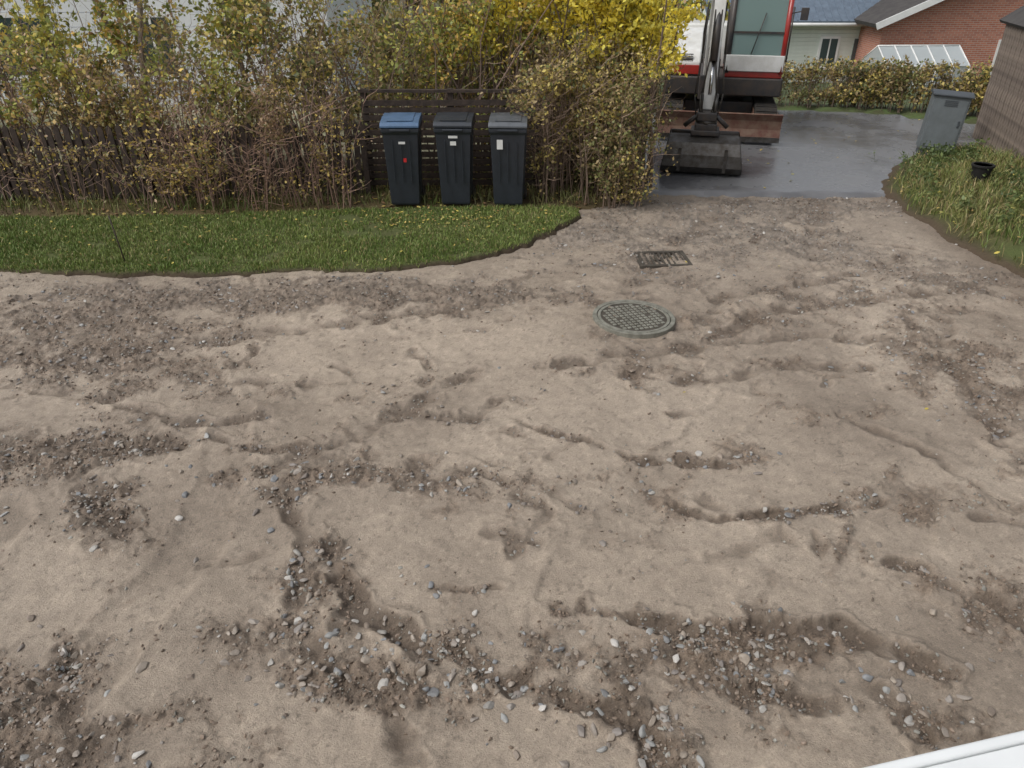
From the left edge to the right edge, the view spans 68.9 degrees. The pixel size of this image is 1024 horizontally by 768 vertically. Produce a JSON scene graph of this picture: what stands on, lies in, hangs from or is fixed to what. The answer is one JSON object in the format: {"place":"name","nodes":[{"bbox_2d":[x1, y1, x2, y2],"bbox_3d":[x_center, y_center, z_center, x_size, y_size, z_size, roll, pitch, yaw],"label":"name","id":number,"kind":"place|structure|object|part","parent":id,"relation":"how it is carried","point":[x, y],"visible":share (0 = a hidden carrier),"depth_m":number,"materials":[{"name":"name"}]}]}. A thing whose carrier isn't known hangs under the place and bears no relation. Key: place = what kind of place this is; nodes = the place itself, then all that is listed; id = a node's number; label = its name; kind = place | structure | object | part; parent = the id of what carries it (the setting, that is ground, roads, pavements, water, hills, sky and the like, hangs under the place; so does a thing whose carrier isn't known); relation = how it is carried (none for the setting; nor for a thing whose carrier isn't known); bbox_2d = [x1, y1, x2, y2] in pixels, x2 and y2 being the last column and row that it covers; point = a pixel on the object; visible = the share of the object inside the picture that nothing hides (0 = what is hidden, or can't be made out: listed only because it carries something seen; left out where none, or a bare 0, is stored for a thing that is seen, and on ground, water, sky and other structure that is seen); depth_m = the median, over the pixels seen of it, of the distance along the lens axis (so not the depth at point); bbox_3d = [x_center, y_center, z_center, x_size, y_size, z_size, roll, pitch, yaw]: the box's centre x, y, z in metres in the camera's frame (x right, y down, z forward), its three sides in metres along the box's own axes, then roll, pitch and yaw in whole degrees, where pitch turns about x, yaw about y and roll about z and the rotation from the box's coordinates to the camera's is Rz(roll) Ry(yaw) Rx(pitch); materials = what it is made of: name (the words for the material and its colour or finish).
{"place":"outdoors","nodes":[
{"label":"outdoors","id":0,"kind":"place"},
{"bbox_2d":[0,18,46,74],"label":"window glass","id":1,"kind":"object","parent":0,"point":[7,21],"visible":0.18,"depth_m":16.87,"materials":[{"name":"glass"}]},
{"bbox_2d":[147,17,160,64],"bbox_3d":[-8.200,-7.761,17.151,0.050,1.200,0.030,-1,31,-2],"label":"window mullion","id":2,"kind":"structure","parent":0,"point":[149,20],"depth_m":16.92},
{"bbox_2d":[133,17,177,73],"bbox_3d":[-8.202,-7.779,17.181,0.800,1.200,0.050,-1,31,-2],"label":"window glass","id":3,"kind":"object","parent":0,"point":[150,45],"visible":0.21,"depth_m":17.15,"materials":[{"name":"glass"}]},
{"bbox_2d":[0,203,581,278],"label":"lawn","id":4,"kind":"structure","parent":0,"point":[475,256],"depth_m":8.96,"materials":[{"name":"plant"}]},
{"bbox_2d":[108,216,125,261],"bbox_3d":[-4.460,-1.619,8.435,0.016,0.570,0.016,13,31,41],"label":"garden stake","id":5,"kind":"object","parent":4,"relation":"on","point":[116,238],"visible":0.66,"depth_m":8.42,"materials":[{"name":"wood"}]},
{"bbox_2d":[9,204,562,265],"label":"fallen leaves","id":6,"kind":"object","parent":4,"relation":"on","point":[345,224],"visible":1,"depth_m":9.72,"materials":[{"name":"yellow plant"}]},
{"bbox_2d":[0,195,1023,767],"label":"dirt yard ground","id":7,"kind":"structure","parent":0,"point":[572,567],"depth_m":4.96,"materials":[{"name":"brown soil"}]},
{"bbox_2d":[1,160,634,215],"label":"fallen leaves","id":8,"kind":"object","parent":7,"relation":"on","point":[576,194],"visible":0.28,"depth_m":10.38,"materials":[{"name":"yellow plant"}]},
{"bbox_2d":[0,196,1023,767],"bbox_3d":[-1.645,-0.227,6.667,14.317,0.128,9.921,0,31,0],"label":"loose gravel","id":9,"kind":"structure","parent":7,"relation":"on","point":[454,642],"depth_m":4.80,"materials":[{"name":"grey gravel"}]},
{"bbox_2d":[2,426,1023,767],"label":"loose pebbles","id":10,"kind":"object","parent":7,"relation":"on","point":[434,692],"visible":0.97,"depth_m":3.81,"materials":[{"name":"stone"}]},
{"bbox_2d":[592,300,674,338],"bbox_3d":[1.200,-0.625,7.379,0.810,0.102,0.810,-10,32,-18],"label":"manhole cover","id":11,"kind":"object","parent":7,"relation":"on","point":[635,322],"visible":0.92,"depth_m":7.30,"materials":[{"name":"metal"}]},
{"bbox_2d":[632,250,692,268],"bbox_3d":[1.760,-1.408,8.810,0.615,0.175,0.470,-2,31,-3],"label":"drain grate","id":12,"kind":"object","parent":7,"relation":"on","point":[657,260],"visible":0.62,"depth_m":8.76,"materials":[{"name":"metal"}]},
{"bbox_2d":[373,0,667,34],"bbox_3d":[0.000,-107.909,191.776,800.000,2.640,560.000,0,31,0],"label":"ground","id":13,"kind":"structure","parent":0,"point":[420,9],"depth_m":76.44,"materials":[{"name":"grey"}]},
{"bbox_2d":[371,0,667,33],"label":"distant trees","id":14,"kind":"object","parent":13,"relation":"on","point":[406,5],"visible":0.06,"depth_m":52.04,"materials":[{"name":"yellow plant"}]},
{"bbox_2d":[353,35,978,123],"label":"verge","id":15,"kind":"structure","parent":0,"point":[969,119],"depth_m":17.02,"materials":[{"name":"green plant"}]},
{"bbox_2d":[0,0,372,101],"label":"walls","id":16,"kind":"structure","parent":15,"relation":"on","point":[331,14],"depth_m":18.55,"materials":[{"name":"white"}]},
{"bbox_2d":[0,12,57,79],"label":"window frame","id":17,"kind":"object","parent":16,"relation":"attached to","point":[4,15],"depth_m":16.75,"materials":[{"name":"white wood"}]},
{"bbox_2d":[127,12,182,78],"bbox_3d":[-8.203,-7.799,17.215,1.000,1.400,0.100,-1,31,-2],"label":"window frame","id":18,"kind":"object","parent":16,"relation":"attached to","point":[177,48],"visible":0.07,"depth_m":16.90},
{"bbox_2d":[0,96,321,104],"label":"clapboard","id":19,"kind":"object","parent":16,"relation":"attached to","point":[161,102],"depth_m":17.80,"materials":[{"name":"white"}]},
{"bbox_2d":[0,0,325,11],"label":"clapboard","id":20,"kind":"object","parent":16,"relation":"attached to","point":[80,7],"visible":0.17,"depth_m":16.77,"materials":[{"name":"white"}]},
{"bbox_2d":[2,83,334,96],"bbox_3d":[-8.803,-6.971,17.681,9.160,0.280,0.030,-1,34,-2],"label":"clapboard","id":21,"kind":"object","parent":16,"relation":"attached to","point":[3,94],"depth_m":17.66,"materials":[{"name":"white"}]},
{"bbox_2d":[10,69,329,83],"bbox_3d":[-8.803,-7.230,17.529,9.160,0.280,0.030,-1,34,-2],"label":"clapboard","id":22,"kind":"object","parent":16,"relation":"attached to","point":[189,71],"depth_m":17.56,"materials":[{"name":"white"}]},
{"bbox_2d":[47,12,327,26],"bbox_3d":[-8.803,-8.263,16.918,9.160,0.280,0.030,-1,34,-2],"label":"clapboard","id":23,"kind":"object","parent":16,"relation":"attached to","point":[186,19],"visible":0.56,"depth_m":16.94,"materials":[{"name":"white"}]},
{"bbox_2d":[50,27,328,40],"bbox_3d":[-8.803,-8.004,17.071,9.160,0.280,0.030,-1,34,-2],"label":"clapboard","id":24,"kind":"object","parent":16,"relation":"attached to","point":[177,28],"visible":0.22,"depth_m":17.08,"materials":[{"name":"white"}]},
{"bbox_2d":[60,55,328,68],"bbox_3d":[-8.803,-7.488,17.376,9.160,0.280,0.030,-1,34,-2],"label":"clapboard","id":25,"kind":"object","parent":16,"relation":"attached to","point":[230,64],"depth_m":17.42,"materials":[{"name":"white"}]},
{"bbox_2d":[63,41,328,54],"bbox_3d":[-8.803,-7.746,17.223,9.160,0.280,0.030,-1,34,-2],"label":"clapboard","id":26,"kind":"object","parent":16,"relation":"attached to","point":[95,44],"depth_m":17.25,"materials":[{"name":"white"}]},
{"bbox_2d":[0,104,638,216],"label":"planting bed","id":27,"kind":"object","parent":15,"relation":"on","point":[33,212],"visible":0.07,"depth_m":10.46,"materials":[{"name":"soil"}]},
{"bbox_2d":[0,15,22,133],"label":"evergreen hedge","id":28,"kind":"object","parent":27,"relation":"on","point":[2,86],"visible":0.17,"depth_m":14.01,"materials":[{"name":"green plant"}]},
{"bbox_2d":[0,0,41,139],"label":"garden shrub","id":29,"kind":"object","parent":27,"relation":"on","point":[6,61],"visible":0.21,"depth_m":11.23,"materials":[{"name":"green plant"}]},
{"bbox_2d":[0,0,92,165],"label":"garden tree","id":30,"kind":"object","parent":27,"relation":"on","point":[44,25],"visible":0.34,"depth_m":10.99,"materials":[{"name":"green plant"}]},
{"bbox_2d":[0,119,186,210],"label":"bare hedge","id":31,"kind":"object","parent":27,"relation":"on","point":[151,172],"visible":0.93,"depth_m":9.96,"materials":[{"name":"brown plant"}]},
{"bbox_2d":[0,0,189,188],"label":"garden shrub","id":32,"kind":"object","parent":27,"relation":"on","point":[36,78],"visible":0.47,"depth_m":10.58,"materials":[{"name":"green plant"}]},
{"bbox_2d":[0,0,216,183],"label":"garden shrub","id":33,"kind":"object","parent":27,"relation":"on","point":[85,119],"visible":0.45,"depth_m":10.56,"materials":[{"name":"green plant"}]},
{"bbox_2d":[67,0,179,173],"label":"garden tree","id":34,"kind":"object","parent":27,"relation":"on","point":[118,44],"visible":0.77,"depth_m":10.50,"materials":[{"name":"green plant"}]},
{"bbox_2d":[0,13,274,184],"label":"garden shrub","id":35,"kind":"object","parent":27,"relation":"on","point":[121,95],"visible":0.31,"depth_m":10.60,"materials":[{"name":"green plant"}]},
{"bbox_2d":[0,120,370,199],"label":"picket fence","id":36,"kind":"object","parent":27,"relation":"on","point":[80,142],"visible":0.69,"depth_m":10.28,"materials":[{"name":"brown wood"}]},
{"bbox_2d":[87,0,297,187],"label":"garden shrub","id":37,"kind":"object","parent":27,"relation":"on","point":[257,30],"visible":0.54,"depth_m":10.34,"materials":[{"name":"green plant"}]},
{"bbox_2d":[179,0,290,163],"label":"garden tree","id":38,"kind":"object","parent":27,"relation":"on","point":[216,23],"visible":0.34,"depth_m":11.03,"materials":[{"name":"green plant"}]},
{"bbox_2d":[132,58,379,210],"bbox_3d":[-3.363,-3.211,9.822,3.335,2.046,1.724,0,31,0],"label":"bare hedge","id":39,"kind":"object","parent":27,"relation":"on","point":[200,150],"visible":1,"depth_m":9.89,"materials":[{"name":"brown plant"}]},
{"bbox_2d":[114,0,458,188],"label":"garden shrub","id":40,"kind":"object","parent":27,"relation":"on","point":[323,67],"visible":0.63,"depth_m":10.45,"materials":[{"name":"green plant"}]},
{"bbox_2d":[0,162,644,214],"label":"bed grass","id":41,"kind":"structure","parent":27,"relation":"on","point":[20,201],"depth_m":10.39,"materials":[{"name":"plant"}]},
{"bbox_2d":[379,112,425,204],"bbox_3d":[-1.460,-3.034,10.141,0.502,1.199,0.689,-1,31,-1],"label":"wheelie bin","id":42,"kind":"object","parent":27,"relation":"on","point":[400,132],"visible":0.96,"depth_m":9.87,"materials":[{"name":"plastic"}]},
{"bbox_2d":[273,3,569,129],"bbox_3d":[-1.550,-6.077,14.428,6.435,2.552,2.684,0,31,0],"label":"evergreen hedge","id":43,"kind":"object","parent":27,"relation":"on","point":[390,58],"visible":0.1,"depth_m":14.05,"materials":[{"name":"green plant"}]},
{"bbox_2d":[292,0,552,179],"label":"garden shrub","id":44,"kind":"object","parent":27,"relation":"on","point":[441,75],"visible":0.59,"depth_m":10.59,"materials":[{"name":"green plant"}]},
{"bbox_2d":[358,88,541,190],"bbox_3d":[-0.830,-3.431,10.614,2.560,1.450,0.115,0,31,0],"label":"slatted screen","id":45,"kind":"object","parent":27,"relation":"on","point":[450,102],"visible":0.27,"depth_m":10.43,"materials":[{"name":"brown wood"}]},
{"bbox_2d":[433,112,475,203],"bbox_3d":[-0.760,-3.045,10.159,0.502,1.199,0.689,1,31,1],"label":"wheelie bin","id":46,"kind":"object","parent":27,"relation":"on","point":[453,131],"visible":0.97,"depth_m":9.88,"materials":[{"name":"plastic"}]},
{"bbox_2d":[409,0,577,164],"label":"garden shrub","id":47,"kind":"object","parent":27,"relation":"on","point":[488,76],"visible":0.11,"depth_m":11.40,"materials":[{"name":"yellow plant"}]},
{"bbox_2d":[408,0,592,176],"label":"yellow tree","id":48,"kind":"object","parent":27,"relation":"on","point":[535,9],"visible":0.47,"depth_m":10.61,"materials":[{"name":"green plant"}]},
{"bbox_2d":[488,112,528,204],"bbox_3d":[-0.040,-3.029,10.133,0.502,1.199,0.689,1,31,2],"label":"wheelie bin","id":49,"kind":"object","parent":27,"relation":"on","point":[508,134],"visible":0.98,"depth_m":9.85,"materials":[{"name":"plastic"}]},
{"bbox_2d":[480,12,678,208],"bbox_3d":[0.924,-3.979,10.763,2.696,2.678,3.188,0,31,0],"label":"hedge","id":50,"kind":"object","parent":27,"relation":"on","point":[572,108],"visible":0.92,"depth_m":10.03,"materials":[{"name":"green plant"}]},
{"bbox_2d":[533,0,701,189],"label":"yellow tree","id":51,"kind":"object","parent":27,"relation":"on","point":[637,12],"visible":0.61,"depth_m":10.10,"materials":[{"name":"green plant"}]},
{"bbox_2d":[586,53,696,183],"bbox_3d":[1.786,-4.311,11.641,1.854,2.248,2.969,0,31,0],"label":"hedge","id":52,"kind":"object","parent":27,"relation":"on","point":[657,101],"visible":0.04,"depth_m":11.01,"materials":[{"name":"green plant"}]},
{"bbox_2d":[645,0,730,91],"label":"garden shrub","id":53,"kind":"object","parent":15,"relation":"on","point":[702,8],"visible":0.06,"depth_m":21.14,"materials":[{"name":"yellow plant"}]},
{"bbox_2d":[679,0,850,56],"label":"walls","id":54,"kind":"structure","parent":15,"relation":"on","point":[704,12],"depth_m":32.77,"materials":[{"name":"white paint"}]},
{"bbox_2d":[704,0,879,22],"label":"roof side","id":55,"kind":"structure","parent":54,"relation":"on","point":[834,10],"depth_m":31.02,"materials":[{"name":"grey tile"}]},
{"bbox_2d":[813,0,819,20],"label":"tile course","id":56,"kind":"object","parent":55,"relation":"attached to","point":[816,10],"visible":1,"depth_m":30.95,"materials":[{"name":"grey tile"}]},
{"bbox_2d":[820,0,827,20],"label":"tile course","id":57,"kind":"object","parent":55,"relation":"attached to","point":[823,10],"visible":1,"depth_m":30.95,"materials":[{"name":"grey tile"}]},
{"bbox_2d":[793,23,865,25],"bbox_3d":[12.250,-14.801,30.724,8.300,0.140,0.140,0,31,0],"label":"gutter","id":58,"kind":"object","parent":55,"relation":"attached to","point":[825,24],"visible":0.32,"depth_m":30.66,"materials":[{"name":"white metal"}]},
{"bbox_2d":[827,0,834,20],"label":"tile course","id":59,"kind":"object","parent":55,"relation":"attached to","point":[831,10],"visible":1,"depth_m":30.98,"materials":[{"name":"grey tile"}]},
{"bbox_2d":[841,0,849,20],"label":"tile course","id":60,"kind":"object","parent":55,"relation":"attached to","point":[845,10],"visible":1,"depth_m":30.95,"materials":[{"name":"grey tile"}]},
{"bbox_2d":[848,0,855,17],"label":"tile course","id":61,"kind":"object","parent":55,"relation":"on","point":[852,9],"visible":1,"depth_m":31.00,"materials":[{"name":"grey tile"}]},
{"bbox_2d":[788,79,844,81],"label":"clapboard","id":62,"kind":"object","parent":54,"relation":"attached to","point":[814,80],"depth_m":32.28,"materials":[{"name":"white wood"}]},
{"bbox_2d":[816,36,840,67],"bbox_3d":[13.400,-14.094,31.689,0.850,1.250,0.100,0,31,0],"label":"window frame","id":63,"kind":"object","parent":54,"relation":"attached to","point":[826,37],"visible":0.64,"depth_m":31.49,"materials":[{"name":"white wood"}]},
{"bbox_2d":[818,39,837,65],"bbox_3d":[13.400,-14.073,31.654,0.650,1.050,0.050,0,31,0],"label":"window glass","id":64,"kind":"object","parent":63,"relation":"in","point":[825,46],"visible":0.64,"depth_m":31.59,"materials":[{"name":"glass"}]},
{"bbox_2d":[825,39,830,63],"bbox_3d":[13.400,-14.055,31.624,0.050,1.050,0.030,0,31,0],"label":"window mullion","id":65,"kind":"structure","parent":63,"relation":"attached to","point":[828,50],"depth_m":31.57},
{"bbox_2d":[774,54,993,117],"bbox_3d":[9.208,-6.111,15.564,8.476,1.439,1.239,19,35,28],"label":"clipped hedge","id":66,"kind":"object","parent":15,"relation":"on","point":[883,80],"visible":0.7,"depth_m":16.16,"materials":[{"name":"green plant"}]},
{"bbox_2d":[862,44,970,87],"bbox_3d":[14.651,-11.435,27.299,3.038,1.792,1.953,-1,31,-2],"label":"greenhouse","id":67,"kind":"object","parent":15,"relation":"on","point":[916,54],"visible":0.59,"depth_m":26.66,"materials":[{"name":"white glass"}]},
{"bbox_2d":[850,0,1023,82],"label":"walls","id":68,"kind":"structure","parent":15,"relation":"on","point":[974,29],"depth_m":29.40,"materials":[{"name":"brick"}]},
{"bbox_2d":[847,39,858,81],"bbox_3d":[14.900,-13.663,31.943,0.900,2.050,0.060,0,31,0],"label":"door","id":69,"kind":"structure","parent":68,"relation":"attached to","point":[854,49],"depth_m":31.64,"materials":[{"name":"glass"}]},
{"bbox_2d":[854,0,927,27],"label":"roof side","id":70,"kind":"structure","parent":68,"relation":"on","point":[877,12],"depth_m":29.74,"materials":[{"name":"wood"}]},
{"bbox_2d":[990,40,1000,73],"bbox_3d":[20.000,-13.083,29.881,1.400,1.300,0.100,0,31,0],"label":"window frame","id":71,"kind":"object","parent":68,"relation":"attached to","point":[996,52],"visible":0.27,"depth_m":29.78,"materials":[{"name":"white wood"}]},
{"bbox_3d":[21.975,-17.403,32.578,5.747,0.150,10.000,21,28,-12],"label":"roof side","id":72,"kind":"object","parent":68,"relation":"on","visible":0},
{"bbox_2d":[876,0,943,29],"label":"bargeboard","id":73,"kind":"object","parent":72,"relation":"attached to","point":[904,14],"visible":1,"depth_m":28.60,"materials":[{"name":"white wood"}]},
{"bbox_2d":[640,110,976,198],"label":"asphalt road","id":74,"kind":"structure","parent":0,"point":[850,141],"depth_m":12.76,"materials":[{"name":"grey asphalt"}]},
{"bbox_2d":[655,0,809,175],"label":"mini excavator","id":75,"kind":"object","parent":74,"relation":"on","point":[734,67],"visible":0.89,"depth_m":13.46,"materials":[{"name":"metal"}]},
{"bbox_2d":[881,140,1023,277],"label":"grass bank","id":76,"kind":"structure","parent":0,"point":[975,247],"depth_m":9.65,"materials":[{"name":"plant"}]},
{"bbox_2d":[915,88,974,154],"bbox_3d":[7.275,-4.403,12.605,0.620,1.050,0.440,13,33,16],"label":"utility cabinet","id":77,"kind":"object","parent":76,"relation":"on","point":[945,116],"visible":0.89,"depth_m":12.41,"materials":[{"name":"grey metal"}]},
{"bbox_3d":[7.212,-4.335,12.442,0.500,0.760,0.012,13,33,16],"label":"door","id":78,"kind":"part","parent":77,"relation":"part of","materials":[{"name":"grey metal"}]},
{"bbox_2d":[868,136,1023,224],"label":"bank plant","id":79,"kind":"object","parent":76,"relation":"on","point":[945,153],"visible":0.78,"depth_m":10.79,"materials":[{"name":"green plant"}]},
{"bbox_2d":[889,151,1023,264],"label":"fallen leaves","id":80,"kind":"object","parent":76,"relation":"on","point":[997,252],"visible":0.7,"depth_m":9.86,"materials":[{"name":"yellow plant"}]},
{"bbox_2d":[971,162,995,180],"bbox_3d":[6.660,-3.012,10.592,0.300,0.215,0.300,0,31,0],"label":"plant pot","id":81,"kind":"object","parent":76,"relation":"on","point":[979,169],"visible":0.94,"depth_m":10.53,"materials":[{"name":"plastic"}]},
{"bbox_2d":[972,6,1023,158],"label":"wooden shed","id":82,"kind":"structure","parent":76,"relation":"on","point":[1000,122],"depth_m":12.03,"materials":[{"name":"brown wood"}]},
{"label":"clapboard","id":83,"kind":"object","parent":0,"visible":0},
{"bbox_2d":[784,64,844,67],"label":"clapboard","id":84,"kind":"object","parent":83,"relation":"on","point":[802,65],"visible":0.14,"depth_m":31.97,"materials":[{"name":"white wood"}]},
{"bbox_2d":[784,60,849,63],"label":"clapboard","id":85,"kind":"object","parent":84,"relation":"on","point":[799,61],"visible":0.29,"depth_m":31.89,"materials":[{"name":"white wood"}]},
{"bbox_2d":[785,57,850,59],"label":"clapboard","id":86,"kind":"object","parent":85,"relation":"on","point":[800,58],"visible":0.29,"depth_m":31.83,"materials":[{"name":"white wood"}]},
{"bbox_2d":[788,53,851,55],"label":"clapboard","id":87,"kind":"object","parent":86,"relation":"on","point":[815,54],"visible":0.29,"depth_m":31.75,"materials":[{"name":"white wood"}]},
{"bbox_2d":[786,49,852,52],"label":"clapboard","id":88,"kind":"object","parent":87,"relation":"on","point":[815,50],"visible":0.29,"depth_m":31.70,"materials":[{"name":"white wood"}]},
{"bbox_2d":[787,45,853,48],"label":"clapboard","id":89,"kind":"object","parent":88,"relation":"on","point":[816,46],"visible":0.29,"depth_m":31.59,"materials":[{"name":"white wood"}]},
{"bbox_2d":[790,41,853,44],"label":"clapboard","id":90,"kind":"object","parent":89,"relation":"on","point":[817,42],"visible":0.29,"depth_m":31.52,"materials":[{"name":"white wood"}]},
{"bbox_2d":[788,37,858,40],"bbox_3d":[12.250,-14.541,31.463,7.460,0.140,0.030,0,37,0],"label":"clapboard","id":91,"kind":"object","parent":90,"relation":"on","point":[818,38],"visible":0.29,"depth_m":31.43,"materials":[{"name":"white wood"}]},
{"bbox_2d":[789,33,859,36],"bbox_3d":[12.250,-14.670,31.387,7.460,0.140,0.030,0,37,0],"label":"clapboard","id":92,"kind":"object","parent":91,"relation":"on","point":[823,34],"visible":0.29,"depth_m":31.35,"materials":[{"name":"white wood"}]},
{"bbox_2d":[792,29,859,32],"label":"clapboard","id":93,"kind":"object","parent":92,"relation":"on","point":[825,30],"visible":0.29,"depth_m":31.29,"materials":[{"name":"white wood"}]},
{"bbox_2d":[790,26,860,28],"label":"clapboard","id":94,"kind":"object","parent":93,"relation":"on","point":[826,27],"visible":0.21,"depth_m":31.22,"materials":[{"name":"white wood"}]},
{"bbox_3d":[0.600,1.702,0.716,9.000,2.750,0.200,-6,31,-11],"label":"wall","id":95,"kind":"object","parent":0,"visible":0},
{"bbox_2d":[864,730,1023,767],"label":"porch canopy","id":96,"kind":"object","parent":95,"relation":"attached to","point":[1005,751],"depth_m":1.28,"materials":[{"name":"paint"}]}
]}

